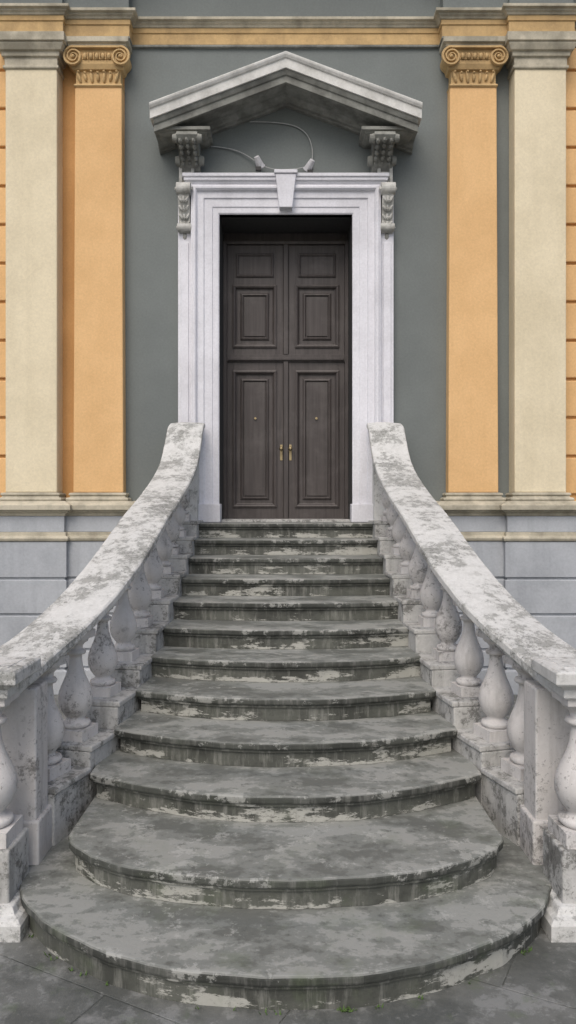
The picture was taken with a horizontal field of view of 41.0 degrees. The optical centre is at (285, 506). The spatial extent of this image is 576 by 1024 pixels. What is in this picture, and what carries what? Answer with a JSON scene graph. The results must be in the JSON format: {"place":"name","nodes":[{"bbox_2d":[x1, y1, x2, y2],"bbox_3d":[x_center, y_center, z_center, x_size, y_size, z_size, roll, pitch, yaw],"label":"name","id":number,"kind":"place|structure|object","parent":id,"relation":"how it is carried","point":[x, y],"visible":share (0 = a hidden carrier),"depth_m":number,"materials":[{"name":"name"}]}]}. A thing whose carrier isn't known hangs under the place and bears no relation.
{"place":"outdoors","nodes":[
{"label":"outdoors","id":0,"kind":"place"},
{"bbox_2d":[0,695,575,1023],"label":"paved ground","id":1,"kind":"structure","parent":0,"point":[536,984],"depth_m":3.06,"materials":[{"name":"stone"}]},
{"bbox_2d":[0,657,40,941],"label":"terrace balustrade","id":2,"kind":"object","parent":1,"relation":"on","point":[15,672],"visible":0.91,"depth_m":3.63,"materials":[{"name":"stone"}]},
{"bbox_2d":[0,541,115,694],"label":"rusticated base","id":3,"kind":"object","parent":1,"relation":"on","point":[37,579],"visible":0.26,"depth_m":8.10,"materials":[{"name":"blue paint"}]},
{"bbox_2d":[0,532,110,541],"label":"molding","id":4,"kind":"object","parent":3,"relation":"on","point":[46,536],"visible":0.52,"depth_m":8.11,"materials":[{"name":"beige stone"}]},
{"bbox_2d":[0,516,122,531],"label":"base dado","id":5,"kind":"object","parent":4,"relation":"on","point":[58,523],"visible":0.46,"depth_m":8.13,"materials":[{"name":"grey stone"}]},
{"bbox_2d":[0,501,134,515],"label":"base cap moulding","id":6,"kind":"object","parent":3,"relation":"on","point":[64,508],"visible":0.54,"depth_m":8.12,"materials":[{"name":"beige stone"}]},
{"bbox_2d":[0,492,65,500],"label":"pilaster base","id":7,"kind":"object","parent":6,"relation":"on","point":[31,496],"visible":0.93,"depth_m":8.15,"materials":[{"name":"beige stone"}]},
{"bbox_2d":[6,70,62,492],"bbox_3d":[-2.710,-2.480,8.320,0.550,4.660,0.260,0,0,0],"label":"pilaster shaft","id":8,"kind":"object","parent":6,"relation":"on","point":[34,280],"visible":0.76,"depth_m":8.19,"materials":[{"name":"beige paint"}]},
{"bbox_2d":[0,31,67,79],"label":"pilaster capital","id":9,"kind":"object","parent":8,"relation":"on","point":[31,50],"visible":0.77,"depth_m":8.14,"materials":[{"name":"beige stone"}]},
{"bbox_2d":[0,15,575,44],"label":"architrave fascia","id":10,"kind":"structure","parent":9,"relation":"on","point":[285,36],"depth_m":8.36,"materials":[{"name":"paint"}]},
{"bbox_2d":[0,0,575,15],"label":"frieze","id":11,"kind":"object","parent":10,"relation":"on","point":[285,7],"visible":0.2,"depth_m":8.38,"materials":[{"name":"grey paint"}]},
{"bbox_2d":[0,3,575,27],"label":"architrave moulding","id":12,"kind":"object","parent":10,"relation":"attached to","point":[68,12],"visible":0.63,"depth_m":8.29,"materials":[{"name":"beige stone"}]},
{"bbox_2d":[66,493,131,500],"bbox_3d":[-2.015,-0.108,8.313,0.669,0.093,0.214,0,0,0],"label":"pilaster base","id":13,"kind":"object","parent":6,"relation":"on","point":[98,497],"visible":0.97,"depth_m":8.23,"materials":[{"name":"beige stone"}]},
{"bbox_2d":[73,87,125,492],"bbox_3d":[-2.015,-2.340,8.360,0.540,4.380,0.180,0,0,0],"label":"pilaster shaft","id":14,"kind":"object","parent":6,"relation":"on","point":[99,375],"visible":1,"depth_m":8.27,"materials":[{"name":"orange paint"}]},
{"bbox_2d":[71,60,127,92],"bbox_3d":[-2.015,-4.635,8.320,0.580,0.270,0.200,0,0,0],"label":"ionic capital necking","id":15,"kind":"object","parent":14,"relation":"on","point":[94,66],"visible":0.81,"depth_m":8.25,"materials":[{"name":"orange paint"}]},
{"bbox_2d":[63,45,131,82],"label":"ionic capital volutes","id":16,"kind":"object","parent":15,"relation":"on","point":[118,55],"visible":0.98,"depth_m":8.20,"materials":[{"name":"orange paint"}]},
{"bbox_2d":[66,36,131,53],"bbox_3d":[-2.015,-4.945,8.295,0.680,0.100,0.250,0,0,0],"label":"ionic capital abacus","id":17,"kind":"object","parent":16,"relation":"on","point":[99,40],"visible":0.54,"depth_m":8.17,"materials":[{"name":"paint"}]},
{"bbox_2d":[29,934,531,1014],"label":"weeds","id":18,"kind":"object","parent":1,"relation":"on","point":[340,1009],"visible":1,"depth_m":3.03,"materials":[{"name":"green plant"}]},
{"bbox_2d":[20,522,551,1009],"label":"stone staircase","id":19,"kind":"structure","parent":1,"relation":"on","point":[284,810],"depth_m":4.06,"materials":[{"name":"stone"}]},
{"bbox_2d":[0,422,204,864],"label":"stair balustrade","id":20,"kind":"object","parent":19,"relation":"on","point":[135,571],"visible":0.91,"depth_m":4.85,"materials":[{"name":"stone"}]},
{"bbox_2d":[221,519,349,521],"bbox_3d":[0.000,0.158,8.605,1.428,0.035,0.510,0,0,0],"label":"threshold","id":21,"kind":"object","parent":19,"relation":"on","point":[285,520],"visible":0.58,"depth_m":8.35,"materials":[{"name":"stone"}]},
{"bbox_2d":[199,504,372,521],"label":"jamb plinths","id":22,"kind":"object","parent":19,"relation":"on","point":[213,512],"visible":0.5,"depth_m":8.20,"materials":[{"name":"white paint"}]},
{"bbox_2d":[0,64,575,500],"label":"wall orange","id":23,"kind":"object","parent":1,"relation":"on","point":[68,248],"depth_m":8.40,"materials":[{"name":"paint"}]},
{"bbox_2d":[0,48,575,493],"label":"banded ashlar","id":24,"kind":"object","parent":23,"relation":"attached to","point":[570,282],"depth_m":8.37,"materials":[{"name":"paint"}]},
{"bbox_2d":[125,49,508,500],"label":"grey wall","id":25,"kind":"structure","parent":1,"relation":"on","point":[151,274],"depth_m":8.40,"materials":[{"name":"paint"}]},
{"bbox_2d":[172,131,204,172],"bbox_3d":[-1.030,-3.750,8.190,0.306,0.300,0.420,0,0,0],"label":"acanthus bracket","id":26,"kind":"object","parent":25,"relation":"attached to","point":[188,158],"visible":0.99,"depth_m":8.14,"materials":[{"name":"stone"}]},
{"bbox_2d":[159,126,212,148],"bbox_3d":[-1.085,-3.951,8.225,0.590,0.097,0.390,0,0,0],"label":"cornice return","id":27,"kind":"object","parent":26,"relation":"on","point":[165,135],"visible":0.61,"depth_m":8.09,"materials":[{"name":"stone"}]},
{"bbox_2d":[254,155,264,171],"bbox_3d":[-0.283,-3.686,8.308,0.117,0.158,0.183,0,0,0],"label":"wall spotlight","id":28,"kind":"object","parent":25,"relation":"attached to","point":[260,164],"depth_m":8.25,"materials":[{"name":"grey metal"}]},
{"bbox_2d":[211,121,312,169],"bbox_3d":[-0.260,-3.923,8.363,1.110,0.545,0.045,0,0,0],"label":"electrical cable","id":29,"kind":"object","parent":25,"relation":"attached to","point":[271,122],"visible":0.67,"depth_m":8.37,"materials":[{"name":"grey plastic"}]},
{"bbox_2d":[219,215,351,518],"bbox_3d":[0.000,-1.530,8.650,1.560,3.400,0.660,0,0,0],"label":"door reveal","id":30,"kind":"object","parent":25,"relation":"attached to","point":[286,224],"depth_m":8.55,"materials":[{"name":"black wood"}]},
{"bbox_2d":[223,233,347,518],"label":"door leaves","id":31,"kind":"object","parent":30,"relation":"in","point":[285,339],"visible":0.93,"depth_m":8.83,"materials":[{"name":"brown wood"}]},
{"bbox_2d":[254,417,317,459],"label":"door knobs","id":32,"kind":"object","parent":31,"relation":"attached to","point":[289,448],"depth_m":8.82,"materials":[{"name":"gold metal"}]},
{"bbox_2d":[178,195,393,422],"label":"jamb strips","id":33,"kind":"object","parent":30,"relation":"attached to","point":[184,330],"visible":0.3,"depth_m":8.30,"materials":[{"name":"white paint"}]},
{"bbox_2d":[174,182,192,239],"bbox_3d":[-1.090,-3.165,8.273,0.197,0.580,0.255,0,0,0],"label":"scroll console","id":34,"kind":"object","parent":33,"relation":"on","point":[183,190],"visible":1,"depth_m":8.23,"materials":[{"name":"white stone"}]},
{"bbox_2d":[179,167,194,181],"bbox_3d":[-1.067,-3.660,8.342,0.165,0.460,0.135,0,0,0],"label":"console strip","id":35,"kind":"object","parent":34,"relation":"on","point":[180,175],"visible":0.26,"depth_m":8.28,"materials":[{"name":"white stone"}]},
{"bbox_2d":[379,182,396,239],"bbox_3d":[1.090,-3.165,8.273,0.197,0.580,0.255,0,0,0],"label":"scroll console","id":36,"kind":"object","parent":33,"relation":"on","point":[388,190],"visible":1,"depth_m":8.23,"materials":[{"name":"white stone"}]},
{"bbox_2d":[274,169,297,210],"bbox_3d":[0.000,-3.388,8.287,0.250,0.395,0.225,0,0,0],"label":"keystone","id":37,"kind":"object","parent":30,"relation":"attached to","point":[285,180],"visible":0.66,"depth_m":8.20,"materials":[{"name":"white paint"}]},
{"bbox_2d":[191,184,380,503],"bbox_3d":[0.000,-1.644,8.318,2.036,3.622,0.165,0,0,0],"label":"door architrave","id":38,"kind":"object","parent":25,"relation":"attached to","point":[359,203],"depth_m":8.29,"materials":[{"name":"white stone"}]},
{"bbox_2d":[182,173,388,183],"bbox_3d":[0.000,-3.516,8.312,2.210,0.118,0.215,0,0,0],"label":"lintel cap","id":39,"kind":"object","parent":38,"relation":"on","point":[270,178],"visible":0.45,"depth_m":8.22,"materials":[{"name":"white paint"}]},
{"bbox_2d":[377,167,392,181],"bbox_3d":[1.067,-3.660,8.342,0.165,0.460,0.135,0,0,0],"label":"console strip","id":40,"kind":"object","parent":39,"relation":"on","point":[390,172],"visible":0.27,"depth_m":8.28,"materials":[{"name":"white stone"}]},
{"bbox_2d":[153,69,418,154],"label":"raking cornice","id":41,"kind":"structure","parent":25,"relation":"attached to","point":[290,90],"depth_m":8.06,"materials":[{"name":"grey stone"}]},
{"bbox_2d":[149,51,422,126],"bbox_3d":[0.000,-4.339,8.150,2.800,0.684,0.540,0,0,0],"label":"raking cyma","id":42,"kind":"object","parent":25,"relation":"attached to","point":[277,63],"visible":0.66,"depth_m":7.92,"materials":[{"name":"grey stone"}]},
{"bbox_2d":[358,126,412,148],"bbox_3d":[1.085,-3.951,8.225,0.590,0.097,0.390,0,0,0],"label":"cornice return","id":43,"kind":"object","parent":42,"relation":"on","point":[404,133],"visible":0.58,"depth_m":8.09,"materials":[{"name":"stone"}]},
{"bbox_2d":[303,159,314,172],"bbox_3d":[0.248,-3.651,8.308,0.123,0.156,0.183,0,0,0],"label":"wall spotlight","id":44,"kind":"object","parent":25,"relation":"attached to","point":[308,168],"depth_m":8.25,"materials":[{"name":"grey metal"}]},
{"bbox_2d":[128,36,575,48],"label":"architrave soffit fillet","id":45,"kind":"object","parent":25,"relation":"attached to","point":[285,46],"visible":0.33,"depth_m":8.37,"materials":[{"name":"paint"}]},
{"bbox_2d":[367,131,399,172],"bbox_3d":[1.030,-3.750,8.190,0.306,0.300,0.420,0,0,0],"label":"acanthus bracket","id":46,"kind":"object","parent":25,"relation":"attached to","point":[382,158],"visible":0.99,"depth_m":8.14,"materials":[{"name":"stone"}]},
{"bbox_2d":[366,422,575,864],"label":"stair balustrade","id":47,"kind":"object","parent":1,"relation":"on","point":[436,571],"visible":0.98,"depth_m":4.85,"materials":[{"name":"stone"}]},
{"bbox_2d":[456,541,575,694],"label":"rusticated base","id":48,"kind":"object","parent":1,"relation":"on","point":[537,580],"visible":0.2,"depth_m":8.10,"materials":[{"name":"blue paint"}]},
{"bbox_2d":[436,501,575,515],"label":"base cap moulding","id":49,"kind":"object","parent":48,"relation":"on","point":[508,508],"visible":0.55,"depth_m":8.12,"materials":[{"name":"beige stone"}]},
{"bbox_2d":[446,87,497,492],"bbox_3d":[2.015,-2.340,8.360,0.540,4.380,0.180,0,0,0],"label":"pilaster shaft","id":50,"kind":"object","parent":49,"relation":"on","point":[472,394],"visible":1,"depth_m":8.27,"materials":[{"name":"orange paint"}]},
{"bbox_2d":[444,60,500,93],"bbox_3d":[2.015,-4.635,8.320,0.580,0.270,0.200,0,0,0],"label":"ionic capital necking","id":51,"kind":"object","parent":50,"relation":"on","point":[476,66],"visible":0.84,"depth_m":8.25,"materials":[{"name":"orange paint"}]},
{"bbox_2d":[440,45,508,82],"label":"ionic capital volutes","id":52,"kind":"object","parent":51,"relation":"on","point":[495,55],"visible":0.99,"depth_m":8.20,"materials":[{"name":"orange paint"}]},
{"bbox_2d":[439,36,504,53],"bbox_3d":[2.015,-4.945,8.295,0.680,0.100,0.250,0,0,0],"label":"ionic capital abacus","id":53,"kind":"object","parent":52,"relation":"on","point":[471,40],"visible":0.43,"depth_m":8.17,"materials":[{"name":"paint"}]},
{"bbox_2d":[440,493,505,500],"bbox_3d":[2.015,-0.108,8.313,0.669,0.093,0.214,0,0,0],"label":"pilaster base","id":54,"kind":"object","parent":49,"relation":"on","point":[472,497],"visible":0.98,"depth_m":8.23,"materials":[{"name":"beige stone"}]},
{"bbox_2d":[509,70,565,492],"bbox_3d":[2.710,-2.480,8.320,0.550,4.660,0.260,0,0,0],"label":"pilaster shaft","id":55,"kind":"object","parent":49,"relation":"on","point":[537,280],"visible":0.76,"depth_m":8.19,"materials":[{"name":"beige paint"}]},
{"bbox_2d":[504,31,575,79],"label":"pilaster capital","id":56,"kind":"object","parent":55,"relation":"on","point":[540,50],"visible":0.73,"depth_m":8.14,"materials":[{"name":"beige stone"}]},
{"bbox_2d":[506,492,574,500],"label":"pilaster base","id":57,"kind":"object","parent":49,"relation":"on","point":[539,496],"visible":0.91,"depth_m":8.15,"materials":[{"name":"beige stone"}]},
{"bbox_2d":[460,532,575,541],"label":"molding","id":58,"kind":"object","parent":48,"relation":"on","point":[526,536],"visible":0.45,"depth_m":8.11,"materials":[{"name":"beige stone"}]},
{"bbox_2d":[449,516,575,531],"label":"base dado","id":59,"kind":"object","parent":58,"relation":"on","point":[515,523],"visible":0.57,"depth_m":8.13,"materials":[{"name":"grey stone"}]},
{"bbox_2d":[531,657,575,941],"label":"terrace balustrade","id":60,"kind":"object","parent":1,"relation":"on","point":[558,917],"visible":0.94,"depth_m":3.62,"materials":[{"name":"stone"}]}
]}

